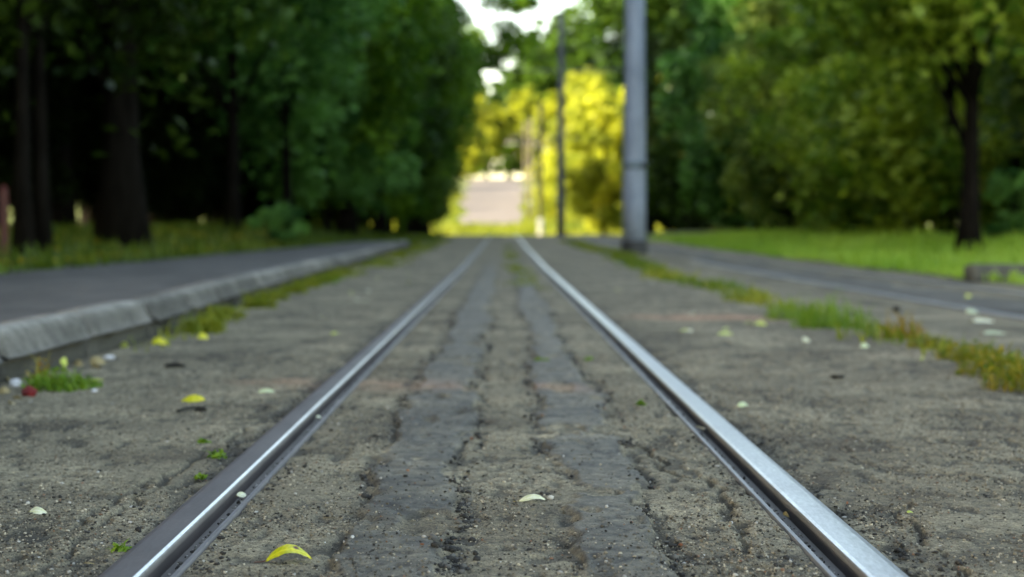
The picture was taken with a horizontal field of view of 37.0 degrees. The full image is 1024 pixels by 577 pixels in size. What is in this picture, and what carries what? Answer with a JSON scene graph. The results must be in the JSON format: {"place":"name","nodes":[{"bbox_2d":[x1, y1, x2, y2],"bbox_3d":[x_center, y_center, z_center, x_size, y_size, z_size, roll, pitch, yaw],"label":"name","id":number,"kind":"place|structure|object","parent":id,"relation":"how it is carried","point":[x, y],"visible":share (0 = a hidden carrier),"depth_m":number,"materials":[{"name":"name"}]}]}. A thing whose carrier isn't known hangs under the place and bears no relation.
{"place":"outdoors","nodes":[
{"label":"outdoors","id":0,"kind":"place"},
{"bbox_2d":[0,241,400,322],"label":"footpath road","id":1,"kind":"structure","parent":0,"point":[25,294],"depth_m":10.71,"materials":[{"name":"grey asphalt"}]},
{"bbox_2d":[456,179,523,223],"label":"hill road","id":2,"kind":"structure","parent":0,"point":[500,201],"depth_m":166.49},
{"bbox_2d":[0,178,1023,576],"bbox_3d":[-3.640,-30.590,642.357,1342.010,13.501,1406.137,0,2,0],"label":"ground","id":3,"kind":"structure","parent":0,"point":[476,298],"depth_m":3.81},
{"bbox_2d":[0,313,94,383],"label":"kerb stone","id":4,"kind":"object","parent":3,"relation":"on","point":[59,335],"visible":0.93,"depth_m":5.21,"materials":[{"name":"concrete"}]},
{"bbox_2d":[20,363,93,391],"bbox_3d":[-1.369,0.264,4.616,0.218,0.095,0.230,0,2,0],"label":"weed clump","id":5,"kind":"object","parent":3,"relation":"on","point":[60,383],"visible":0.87,"depth_m":4.58,"materials":[{"name":"green plant"}]},
{"bbox_2d":[56,300,155,357],"bbox_3d":[-1.653,0.175,6.282,0.186,0.220,0.985,1,2,0],"label":"kerb stone","id":6,"kind":"object","parent":3,"relation":"on","point":[109,326],"visible":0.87,"depth_m":6.17,"materials":[{"name":"concrete"}]},
{"bbox_2d":[129,291,195,339],"bbox_3d":[-1.670,0.140,7.279,0.185,0.220,0.985,0,2,-2],"label":"kerb stone","id":7,"kind":"object","parent":3,"relation":"on","point":[164,309],"visible":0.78,"depth_m":7.16,"materials":[{"name":"concrete"}]},
{"bbox_2d":[164,284,222,319],"bbox_3d":[-1.717,0.099,8.277,0.186,0.220,0.985,0,2,-3],"label":"kerb stone","id":8,"kind":"object","parent":3,"relation":"on","point":[199,297],"visible":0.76,"depth_m":8.18,"materials":[{"name":"concrete"}]},
{"bbox_2d":[174,305,233,333],"bbox_3d":[-1.442,0.138,7.190,0.346,0.141,0.285,1,2,16],"label":"weed clump","id":9,"kind":"object","parent":3,"relation":"on","point":[210,324],"visible":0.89,"depth_m":7.16,"materials":[{"name":"green plant"}]},
{"bbox_2d":[196,279,244,313],"bbox_3d":[-1.767,0.061,9.276,0.185,0.220,0.985,0,2,-3],"label":"kerb stone","id":10,"kind":"object","parent":3,"relation":"on","point":[227,291],"visible":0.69,"depth_m":9.22,"materials":[{"name":"concrete"}]},
{"bbox_2d":[0,216,445,273],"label":"verge","id":11,"kind":"structure","parent":3,"relation":"on","point":[55,254],"depth_m":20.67,"materials":[{"name":"green plant"}]},
{"bbox_2d":[0,185,8,262],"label":"marker post","id":12,"kind":"object","parent":11,"relation":"on","point":[4,225],"visible":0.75,"depth_m":13.53,"materials":[{"name":"red paint"}]},
{"bbox_2d":[0,37,32,187],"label":"tree","id":13,"kind":"object","parent":11,"relation":"on","point":[6,177],"visible":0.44,"depth_m":29.07,"materials":[{"name":"green plant"}]},
{"bbox_2d":[11,0,35,258],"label":"tree","id":14,"kind":"object","parent":11,"relation":"on","point":[23,234],"visible":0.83,"depth_m":15.07,"materials":[{"name":"brown plant"}]},
{"bbox_2d":[31,0,53,253],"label":"tree","id":15,"kind":"object","parent":11,"relation":"on","point":[42,220],"visible":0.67,"depth_m":16.46,"materials":[{"name":"brown plant"}]},
{"bbox_2d":[4,27,101,215],"bbox_3d":[-10.967,-3.805,36.547,3.939,5.301,4.170,2,3,41],"label":"bush","id":16,"kind":"object","parent":11,"relation":"on","point":[89,182],"visible":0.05,"depth_m":35.51,"materials":[{"name":"green plant"}]},
{"bbox_2d":[46,5,101,227],"bbox_3d":[-9.739,-10.760,32.365,9.854,19.671,8.915,1,3,34],"label":"tree","id":17,"kind":"object","parent":11,"relation":"on","point":[68,211],"visible":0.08,"depth_m":33.14,"materials":[{"name":"green plant"}]},
{"bbox_2d":[0,0,188,133],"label":"tree","id":18,"kind":"object","parent":11,"relation":"on","point":[39,8],"visible":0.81,"depth_m":16.21,"materials":[{"name":"green plant"}]},
{"bbox_2d":[45,0,220,250],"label":"tree","id":19,"kind":"object","parent":11,"relation":"on","point":[121,211],"visible":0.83,"depth_m":19.72,"materials":[{"name":"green plant"}]},
{"bbox_2d":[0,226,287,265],"bbox_3d":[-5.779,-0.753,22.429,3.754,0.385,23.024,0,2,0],"label":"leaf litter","id":20,"kind":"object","parent":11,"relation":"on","point":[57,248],"visible":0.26,"depth_m":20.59,"materials":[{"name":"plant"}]},
{"bbox_2d":[1,0,313,132],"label":"tree","id":21,"kind":"object","parent":11,"relation":"on","point":[288,13],"visible":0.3,"depth_m":23.53,"materials":[{"name":"green plant"}]},
{"bbox_2d":[141,42,281,223],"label":"bush","id":22,"kind":"object","parent":11,"relation":"on","point":[213,192],"visible":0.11,"depth_m":40.48,"materials":[{"name":"green plant"}]},
{"bbox_2d":[71,0,388,233],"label":"tree","id":23,"kind":"object","parent":11,"relation":"on","point":[319,23],"visible":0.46,"depth_m":29.75,"materials":[{"name":"green plant"}]},
{"bbox_2d":[220,125,303,218],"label":"bush","id":24,"kind":"object","parent":11,"relation":"on","point":[257,204],"visible":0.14,"depth_m":49.25,"materials":[{"name":"green plant"}]},
{"bbox_2d":[246,201,309,248],"bbox_3d":[-3.938,-1.012,25.965,0.763,0.935,1.311,1,2,28],"label":"shrub","id":25,"kind":"object","parent":11,"relation":"on","point":[278,215],"visible":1,"depth_m":25.79,"materials":[{"name":"green plant"}]},
{"bbox_2d":[159,0,405,228],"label":"tree","id":26,"kind":"object","parent":11,"relation":"on","point":[286,118],"visible":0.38,"depth_m":36.71,"materials":[{"name":"green plant"}]},
{"bbox_2d":[300,197,334,221],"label":"bush","id":27,"kind":"object","parent":11,"relation":"on","point":[309,214],"visible":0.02,"depth_m":59.80,"materials":[{"name":"green plant"}]},
{"bbox_2d":[254,50,407,232],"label":"tree","id":28,"kind":"object","parent":11,"relation":"on","point":[342,183],"visible":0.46,"depth_m":42.41,"materials":[{"name":"green plant"}]},
{"bbox_2d":[260,59,423,215],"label":"bush","id":29,"kind":"object","parent":11,"relation":"on","point":[377,205],"visible":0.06,"depth_m":47.52,"materials":[{"name":"green plant"}]},
{"bbox_2d":[257,0,458,235],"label":"tree","id":30,"kind":"object","parent":11,"relation":"on","point":[397,54],"visible":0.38,"depth_m":43.18,"materials":[{"name":"green plant"}]},
{"bbox_2d":[330,128,431,232],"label":"bush","id":31,"kind":"object","parent":11,"relation":"on","point":[401,207],"visible":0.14,"depth_m":52.50,"materials":[{"name":"green plant"}]},
{"bbox_2d":[334,0,463,235],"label":"tree","id":32,"kind":"object","parent":11,"relation":"on","point":[379,222],"visible":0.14,"depth_m":51.70,"materials":[{"name":"green plant"}]},
{"bbox_2d":[356,128,451,231],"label":"bush","id":33,"kind":"object","parent":11,"relation":"on","point":[441,181],"visible":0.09,"depth_m":58.18,"materials":[{"name":"green plant"}]},
{"bbox_2d":[371,113,459,220],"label":"bush","id":34,"kind":"object","parent":11,"relation":"on","point":[434,206],"visible":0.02,"depth_m":63.90,"materials":[{"name":"green plant"}]},
{"bbox_2d":[411,165,456,232],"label":"bush","id":35,"kind":"object","parent":11,"relation":"on","point":[447,210],"visible":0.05,"depth_m":69.72,"materials":[{"name":"green plant"}]},
{"bbox_2d":[395,0,486,233],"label":"tree","id":36,"kind":"object","parent":11,"relation":"on","point":[463,114],"visible":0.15,"depth_m":59.15,"materials":[{"name":"green plant"}]},
{"bbox_2d":[411,9,489,233],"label":"tree","id":37,"kind":"object","parent":11,"relation":"on","point":[416,224],"visible":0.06,"depth_m":68.64,"materials":[{"name":"green plant"}]},
{"bbox_2d":[441,162,469,221],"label":"bush","id":38,"kind":"object","parent":11,"relation":"on","point":[459,169],"visible":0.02,"depth_m":75.26,"materials":[{"name":"green plant"}]},
{"bbox_2d":[422,0,492,233],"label":"tree","id":39,"kind":"object","parent":11,"relation":"on","point":[426,227],"visible":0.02,"depth_m":77.65,"materials":[{"name":"green plant"}]},
{"bbox_2d":[203,302,249,318],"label":"weed clump","id":40,"kind":"object","parent":3,"relation":"on","point":[233,311],"visible":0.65,"depth_m":8.27,"materials":[{"name":"green plant"}]},
{"bbox_2d":[220,274,262,304],"bbox_3d":[-1.815,0.022,10.275,0.186,0.220,0.985,1,2,-3],"label":"kerb stone","id":41,"kind":"object","parent":3,"relation":"on","point":[248,283],"visible":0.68,"depth_m":10.14,"materials":[{"name":"concrete"}]},
{"bbox_2d":[244,271,277,295],"bbox_3d":[-1.858,-0.013,11.275,0.185,0.220,0.985,0,2,-2],"label":"kerb stone","id":42,"kind":"object","parent":3,"relation":"on","point":[265,279],"visible":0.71,"depth_m":11.21,"materials":[{"name":"concrete"}]},
{"bbox_2d":[239,289,284,308],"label":"weed clump","id":43,"kind":"object","parent":3,"relation":"on","point":[258,302],"visible":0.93,"depth_m":9.36,"materials":[{"name":"green plant"}]},
{"bbox_2d":[253,288,289,300],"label":"weed clump","id":44,"kind":"object","parent":3,"relation":"on","point":[281,295],"visible":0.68,"depth_m":10.47,"materials":[{"name":"green plant"}]},
{"bbox_2d":[262,268,289,289],"bbox_3d":[-1.903,-0.047,12.274,0.186,0.220,0.985,-1,2,-2],"label":"kerb stone","id":45,"kind":"object","parent":3,"relation":"on","point":[280,276],"visible":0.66,"depth_m":12.21,"materials":[{"name":"concrete"}]},
{"bbox_2d":[255,544,312,562],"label":"fallen leaf","id":46,"kind":"object","parent":3,"relation":"on","point":[284,549],"visible":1,"depth_m":2.22,"materials":[{"name":"yellow plant"}]},
{"bbox_2d":[124,237,450,351],"bbox_3d":[-1.918,-0.713,27.973,0.942,0.239,44.027,0,2,-1],"label":"weed strip","id":47,"kind":"object","parent":3,"relation":"on","point":[404,252],"visible":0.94,"depth_m":19.11,"materials":[{"name":"green plant"}]},
{"bbox_2d":[273,265,303,283],"bbox_3d":[-1.932,-0.089,13.275,0.185,0.220,0.985,1,2,-1],"label":"kerb stone","id":48,"kind":"object","parent":3,"relation":"on","point":[293,271],"visible":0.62,"depth_m":13.13,"materials":[{"name":"concrete"}]},
{"bbox_2d":[275,280,311,293],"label":"weed clump","id":49,"kind":"object","parent":3,"relation":"on","point":[297,288],"visible":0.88,"depth_m":11.57,"materials":[{"name":"green plant"}]},
{"bbox_2d":[98,235,491,576],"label":"tram rail","id":50,"kind":"object","parent":3,"relation":"on","point":[165,546],"visible":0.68,"depth_m":3.04,"materials":[{"name":"metal"}]},
{"bbox_2d":[387,0,542,224],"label":"tree","id":51,"kind":"object","parent":3,"relation":"on","point":[510,47],"visible":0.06,"depth_m":88.42,"materials":[{"name":"green plant"}]},
{"bbox_2d":[458,119,491,180],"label":"tree","id":52,"kind":"object","parent":3,"relation":"on","point":[473,169],"visible":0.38,"depth_m":238.40,"materials":[{"name":"green plant"}]},
{"bbox_2d":[474,92,515,178],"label":"tree","id":53,"kind":"object","parent":3,"relation":"on","point":[497,139],"visible":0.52,"depth_m":269.89,"materials":[{"name":"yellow plant"}]},
{"bbox_2d":[485,155,505,177],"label":"bush","id":54,"kind":"object","parent":3,"relation":"on","point":[496,169],"visible":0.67,"depth_m":284.88,"materials":[{"name":"green plant"}]},
{"bbox_2d":[483,70,517,177],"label":"tree","id":55,"kind":"object","parent":3,"relation":"on","point":[498,88],"visible":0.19,"depth_m":301.35,"materials":[{"name":"green plant"}]},
{"bbox_2d":[167,325,838,576],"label":"groove grit","id":56,"kind":"object","parent":3,"relation":"on","point":[179,563],"visible":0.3,"depth_m":2.82,"materials":[{"name":"gravel"}]},
{"bbox_2d":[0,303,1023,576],"bbox_3d":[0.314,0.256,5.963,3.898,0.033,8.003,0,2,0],"label":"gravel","id":57,"kind":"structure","parent":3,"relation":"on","point":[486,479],"depth_m":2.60,"materials":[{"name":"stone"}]},
{"bbox_2d":[501,144,523,178],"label":"bush","id":58,"kind":"object","parent":3,"relation":"on","point":[507,166],"visible":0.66,"depth_m":282.50,"materials":[{"name":"green plant"}]},
{"bbox_2d":[357,310,685,576],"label":"tar crumbs","id":59,"kind":"object","parent":3,"relation":"on","point":[462,567],"visible":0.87,"depth_m":2.82,"materials":[{"name":"asphalt"}]},
{"bbox_2d":[497,244,548,306],"bbox_3d":[-0.041,-0.545,24.925,0.585,0.138,31.088,0,2,0],"label":"weed strip","id":60,"kind":"object","parent":3,"relation":"on","point":[517,266],"visible":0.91,"depth_m":17.79,"materials":[{"name":"green plant"}]},
{"bbox_2d":[499,84,549,178],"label":"tree","id":61,"kind":"object","parent":3,"relation":"on","point":[521,111],"visible":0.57,"depth_m":272.39,"materials":[{"name":"yellow plant"}]},
{"bbox_2d":[506,118,556,219],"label":"tram pole","id":62,"kind":"object","parent":3,"relation":"on","point":[530,144],"visible":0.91,"depth_m":129.61,"materials":[{"name":"metal"}]},
{"bbox_2d":[499,38,572,177],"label":"tree","id":63,"kind":"object","parent":3,"relation":"on","point":[542,83],"visible":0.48,"depth_m":291.69,"materials":[{"name":"green plant"}]},
{"bbox_2d":[507,103,580,234],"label":"tram pole","id":64,"kind":"object","parent":3,"relation":"on","point":[540,184],"visible":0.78,"depth_m":94.71,"materials":[{"name":"metal"}]},
{"bbox_2d":[527,76,569,150],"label":"tree","id":65,"kind":"object","parent":3,"relation":"on","point":[549,104],"visible":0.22,"depth_m":193.32,"materials":[{"name":"yellow plant"}]},
{"bbox_2d":[534,170,568,208],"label":"bush","id":66,"kind":"object","parent":3,"relation":"on","point":[551,176],"visible":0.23,"depth_m":138.24,"materials":[{"name":"yellow plant"}]},
{"bbox_2d":[537,188,567,220],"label":"bush","id":67,"kind":"object","parent":3,"relation":"on","point":[550,211],"visible":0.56,"depth_m":125.23,"materials":[{"name":"yellow plant"}]},
{"bbox_2d":[525,5,594,149],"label":"tree","id":68,"kind":"object","parent":3,"relation":"on","point":[550,47],"visible":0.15,"depth_m":299.37,"materials":[{"name":"green plant"}]},
{"bbox_2d":[507,13,623,235],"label":"tram pole","id":69,"kind":"object","parent":3,"relation":"on","point":[560,199],"visible":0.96,"depth_m":59.71,"materials":[{"name":"grey metal"}]},
{"bbox_2d":[543,94,595,206],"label":"tree","id":70,"kind":"object","parent":3,"relation":"on","point":[550,158],"visible":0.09,"depth_m":139.29,"materials":[{"name":"yellow plant"}]},
{"bbox_2d":[547,66,612,140],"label":"tree","id":71,"kind":"object","parent":3,"relation":"on","point":[573,87],"visible":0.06,"depth_m":163.53,"materials":[{"name":"yellow plant"}]},
{"bbox_2d":[547,90,623,234],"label":"tree","id":72,"kind":"object","parent":3,"relation":"on","point":[604,211],"visible":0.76,"depth_m":99.98,"materials":[{"name":"yellow plant"}]},
{"bbox_2d":[564,69,623,187],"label":"tree","id":73,"kind":"object","parent":3,"relation":"on","point":[576,113],"visible":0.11,"depth_m":120.97,"materials":[{"name":"yellow plant"}]},
{"bbox_2d":[565,25,623,89],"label":"tree","id":74,"kind":"object","parent":3,"relation":"on","point":[584,57],"visible":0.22,"depth_m":294.73,"materials":[{"name":"green plant"}]},
{"bbox_2d":[563,0,684,232],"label":"tree","id":75,"kind":"object","parent":3,"relation":"on","point":[597,22],"visible":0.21,"depth_m":82.19,"materials":[{"name":"green plant"}]},
{"bbox_2d":[620,0,647,253],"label":"tram pole","id":76,"kind":"object","parent":3,"relation":"on","point":[634,167],"visible":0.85,"depth_m":25.18,"materials":[{"name":"grey metal"}]},
{"bbox_2d":[589,0,703,230],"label":"tree","id":77,"kind":"object","parent":3,"relation":"on","point":[656,11],"visible":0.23,"depth_m":71.68,"materials":[{"name":"green plant"}]},
{"bbox_2d":[646,157,685,231],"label":"bush","id":78,"kind":"object","parent":3,"relation":"on","point":[656,215],"visible":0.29,"depth_m":77.39,"materials":[{"name":"green plant"}]},
{"bbox_2d":[514,235,908,576],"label":"tram rail","id":79,"kind":"object","parent":3,"relation":"on","point":[841,547],"visible":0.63,"depth_m":3.02,"materials":[{"name":"metal"}]},
{"bbox_2d":[720,289,768,302],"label":"weed clump","id":80,"kind":"object","parent":3,"relation":"on","point":[736,296],"visible":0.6,"depth_m":10.24,"materials":[{"name":"green plant"}]},
{"bbox_2d":[554,239,1023,384],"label":"weed strip","id":81,"kind":"object","parent":3,"relation":"on","point":[633,261],"visible":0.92,"depth_m":12.07,"materials":[{"name":"green plant"}]},
{"bbox_2d":[762,290,818,319],"bbox_3d":[1.510,0.084,8.243,0.342,0.166,0.366,1,3,30],"label":"weed clump","id":82,"kind":"object","parent":3,"relation":"on","point":[777,315],"visible":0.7,"depth_m":8.22,"materials":[{"name":"green plant"}]},
{"bbox_2d":[570,235,1023,320],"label":"tram rail","id":83,"kind":"object","parent":3,"relation":"on","point":[995,313],"visible":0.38,"depth_m":11.06,"materials":[{"name":"metal"}]},
{"bbox_2d":[575,235,1023,314],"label":"track paving","id":84,"kind":"structure","parent":3,"relation":"on","point":[1004,305],"depth_m":12.76,"materials":[{"name":"grey concrete"}]},
{"bbox_2d":[595,235,1023,295],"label":"tram rail","id":85,"kind":"object","parent":3,"relation":"on","point":[956,286],"visible":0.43,"depth_m":15.59,"materials":[{"name":"metal"}]},
{"bbox_2d":[784,285,876,328],"bbox_3d":[1.569,0.086,7.544,0.510,0.217,0.545,2,3,43],"label":"weed clump","id":86,"kind":"object","parent":3,"relation":"on","point":[814,323],"visible":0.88,"depth_m":7.50,"materials":[{"name":"green plant"}]},
{"bbox_2d":[873,304,926,339],"bbox_3d":[1.726,0.144,6.740,0.308,0.163,0.314,-1,2,-17],"label":"weed clump","id":87,"kind":"object","parent":3,"relation":"on","point":[909,332],"visible":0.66,"depth_m":6.74,"materials":[{"name":"green plant"}]},
{"bbox_2d":[905,328,954,348],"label":"weed clump","id":88,"kind":"object","parent":3,"relation":"on","point":[925,340],"visible":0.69,"depth_m":6.24,"materials":[{"name":"green plant"}]},
{"bbox_2d":[931,338,1003,362],"bbox_3d":[1.698,0.214,5.683,0.269,0.104,0.277,0,2,0],"label":"weed clump","id":89,"kind":"object","parent":3,"relation":"on","point":[950,350],"visible":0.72,"depth_m":5.67,"materials":[{"name":"green plant"}]},
{"bbox_2d":[952,337,1023,378],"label":"weed clump","id":90,"kind":"object","parent":3,"relation":"on","point":[983,366],"visible":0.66,"depth_m":5.04,"materials":[{"name":"green plant"}]},
{"bbox_2d":[973,358,1023,392],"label":"weed clump","id":91,"kind":"object","parent":3,"relation":"on","point":[1008,377],"visible":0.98,"depth_m":4.61,"materials":[{"name":"green plant"}]},
{"bbox_2d":[369,192,712,234],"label":"grass","id":92,"kind":"structure","parent":0,"point":[508,228],"depth_m":118.96,"materials":[{"name":"yellow plant"}]},
{"bbox_2d":[460,0,710,177],"label":"sky","id":93,"kind":"structure","parent":0,"point":[547,6],"materials":[{"name":"white"}]},
{"bbox_2d":[646,225,1023,284],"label":"lawn","id":94,"kind":"structure","parent":0,"point":[648,236],"depth_m":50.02,"materials":[{"name":"plant"}]},
{"bbox_2d":[619,0,767,230],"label":"tree","id":95,"kind":"object","parent":94,"relation":"on","point":[660,148],"visible":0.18,"depth_m":60.21,"materials":[{"name":"green plant"}]},
{"bbox_2d":[651,0,814,231],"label":"tree","id":96,"kind":"object","parent":94,"relation":"on","point":[713,39],"visible":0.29,"depth_m":51.40,"materials":[{"name":"green plant"}]},
{"bbox_2d":[696,0,846,231],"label":"tree","id":97,"kind":"object","parent":94,"relation":"on","point":[765,182],"visible":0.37,"depth_m":43.25,"materials":[{"name":"green plant"}]},
{"bbox_2d":[761,187,817,229],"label":"bush","id":98,"kind":"object","parent":94,"relation":"on","point":[781,209],"visible":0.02,"depth_m":50.49,"materials":[{"name":"green plant"}]},
{"bbox_2d":[713,0,964,235],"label":"tree","id":99,"kind":"object","parent":94,"relation":"on","point":[821,181],"visible":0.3,"depth_m":36.72,"materials":[{"name":"green plant"}]},
{"bbox_2d":[785,0,1023,253],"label":"tree","id":100,"kind":"object","parent":94,"relation":"on","point":[897,21],"visible":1,"depth_m":21.86,"materials":[{"name":"green plant"}]},
{"bbox_2d":[797,0,1023,236],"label":"tree","id":101,"kind":"object","parent":94,"relation":"on","point":[906,147],"visible":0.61,"depth_m":30.04,"materials":[{"name":"green plant"}]},
{"bbox_2d":[937,77,1014,232],"bbox_3d":[10.592,-2.832,33.708,2.839,3.821,3.005,0,2,-12],"label":"tree","id":102,"kind":"object","parent":94,"relation":"on","point":[987,123],"visible":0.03,"depth_m":33.29,"materials":[{"name":"green plant"}]},
{"bbox_2d":[963,11,1023,166],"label":"tree","id":103,"kind":"object","parent":94,"relation":"on","point":[1009,81],"visible":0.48,"depth_m":25.07,"materials":[{"name":"green plant"}]},
{"bbox_2d":[963,264,1023,281],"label":"lawn kerb stone","id":104,"kind":"object","parent":94,"relation":"on","point":[974,272],"visible":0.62,"depth_m":14.08,"materials":[{"name":"concrete"}]},
{"bbox_2d":[982,168,1023,239],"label":"shrub","id":105,"kind":"object","parent":94,"relation":"on","point":[1008,185],"visible":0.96,"depth_m":24.37,"materials":[{"name":"green plant"}]},
{"bbox_2d":[993,116,1023,209],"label":"bush","id":106,"kind":"object","parent":94,"relation":"on","point":[1015,159],"visible":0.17,"depth_m":30.39,"materials":[{"name":"green plant"}]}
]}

